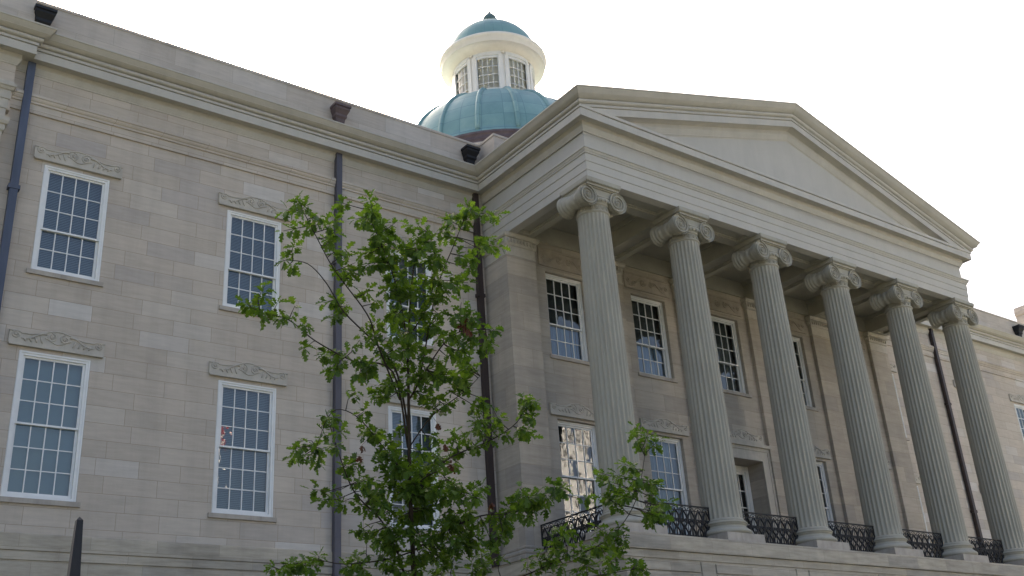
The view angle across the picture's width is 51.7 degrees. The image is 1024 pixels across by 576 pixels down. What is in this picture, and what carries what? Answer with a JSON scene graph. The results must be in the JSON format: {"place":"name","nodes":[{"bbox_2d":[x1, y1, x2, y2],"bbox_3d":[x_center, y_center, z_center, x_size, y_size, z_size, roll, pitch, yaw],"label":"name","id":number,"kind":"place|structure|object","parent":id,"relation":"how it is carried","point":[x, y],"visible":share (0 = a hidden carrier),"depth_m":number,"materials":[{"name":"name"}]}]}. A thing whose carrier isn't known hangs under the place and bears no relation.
{"place":"outdoors","nodes":[
{"label":"outdoors","id":0,"kind":"place"},
{"bbox_2d":[235,189,679,575],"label":"oak tree","id":1,"kind":"object","parent":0,"point":[418,491],"visible":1,"depth_m":13.43,"materials":[{"name":"green plant"}]},
{"bbox_2d":[0,0,1023,575],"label":"capitol building","id":2,"kind":"structure","parent":0,"point":[782,336],"depth_m":30.97,"materials":[{"name":"stone"}]},
{"bbox_2d":[0,329,104,507],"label":"window","id":3,"kind":"structure","parent":2,"relation":"in","point":[44,445],"depth_m":24.28,"materials":[{"name":"grey glass"}]},
{"bbox_2d":[26,145,122,286],"bbox_3d":[-10.987,-1.778,26.357,2.151,3.572,0.415,14,-29,-34],"label":"window","id":4,"kind":"structure","parent":2,"relation":"in","point":[71,218],"depth_m":26.41,"materials":[{"name":"grey glass"}]},
{"bbox_2d":[207,361,287,522],"bbox_3d":[-6.826,3.882,26.918,2.151,4.097,0.415,14,-29,-34],"label":"window","id":5,"kind":"structure","parent":2,"relation":"in","point":[243,473],"depth_m":26.97,"materials":[{"name":"glass"}]},
{"bbox_2d":[218,192,290,318],"bbox_3d":[-7.151,-0.851,29.027,2.151,3.572,0.415,14,-29,-34],"label":"window","id":6,"kind":"structure","parent":2,"relation":"in","point":[252,246],"depth_m":29.14,"materials":[{"name":"grey glass"}]},
{"bbox_2d":[382,236,438,350],"bbox_3d":[-3.146,0.116,31.816,2.151,3.572,0.415,14,-29,-34],"label":"window","id":7,"kind":"structure","parent":2,"relation":"in","point":[405,238],"depth_m":31.97,"materials":[{"name":"grey glass"}]},
{"bbox_2d":[381,389,444,533],"bbox_3d":[-2.820,4.850,29.706,2.151,4.097,0.415,14,-29,-34],"label":"window","id":8,"kind":"structure","parent":2,"relation":"in","point":[418,418],"depth_m":30.08,"materials":[{"name":"glass"}]},
{"bbox_2d":[545,273,589,365],"bbox_3d":[1.683,1.042,33.927,1.780,2.995,0.510,14,-29,-34],"label":"window","id":9,"kind":"structure","parent":2,"relation":"in","point":[564,296],"depth_m":34.17,"materials":[{"name":"grey glass"}]},
{"bbox_2d":[549,402,602,536],"bbox_3d":[2.003,5.504,31.919,2.151,4.097,0.555,14,-29,-34],"label":"window","id":10,"kind":"structure","parent":2,"relation":"in","point":[577,442],"depth_m":32.23,"materials":[{"name":"glass"}]},
{"bbox_2d":[631,295,677,382],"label":"window","id":11,"kind":"structure","parent":2,"relation":"in","point":[653,358],"depth_m":36.25,"materials":[{"name":"grey glass"}]},
{"bbox_2d":[639,418,691,534],"bbox_3d":[4.982,6.223,33.992,2.151,4.097,0.555,14,-29,-34],"label":"window","id":12,"kind":"structure","parent":2,"relation":"in","point":[667,466],"depth_m":34.40,"materials":[{"name":"glass"}]},
{"bbox_2d":[711,316,752,397],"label":"window","id":13,"kind":"structure","parent":2,"relation":"in","point":[730,369],"depth_m":38.39,"materials":[{"name":"glass"}]},
{"bbox_2d":[735,465,757,533],"bbox_3d":[7.655,7.998,36.139,1.900,4.030,0.365,14,-29,-34],"label":"door","id":14,"kind":"structure","parent":2,"relation":"in","point":[742,473],"depth_m":36.97,"materials":[{"name":"white glass"}]},
{"bbox_2d":[792,337,818,411],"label":"window","id":15,"kind":"structure","parent":2,"relation":"in","point":[808,404],"depth_m":40.56,"materials":[{"name":"white paint"}]},
{"bbox_2d":[813,445,835,532],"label":"window","id":16,"kind":"structure","parent":2,"relation":"in","point":[819,453],"depth_m":38.81,"materials":[{"name":"white paint"}]},
{"bbox_2d":[890,364,909,440],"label":"window","id":17,"kind":"structure","parent":2,"relation":"in","point":[893,367],"depth_m":45.67,"materials":[{"name":"white paint"}]},
{"bbox_2d":[914,475,932,555],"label":"window","id":18,"kind":"structure","parent":2,"relation":"in","point":[917,477],"depth_m":43.84,"materials":[{"name":"white paint"}]},
{"bbox_2d":[1008,394,1023,440],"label":"window","id":19,"kind":"structure","parent":2,"relation":"in","point":[1019,398],"depth_m":51.67,"materials":[{"name":"white paint"}]},
{"bbox_2d":[40,0,1023,320],"label":"sky","id":20,"kind":"structure","parent":0,"point":[931,92],"materials":[{"name":"white"}]},
{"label":"pavement","id":21,"kind":"structure","parent":0,"visible":0},
{"bbox_2d":[67,517,82,575],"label":"post","id":22,"kind":"object","parent":21,"relation":"on","point":[74,566],"visible":1,"depth_m":4.53,"materials":[{"name":"black metal"}]}
]}

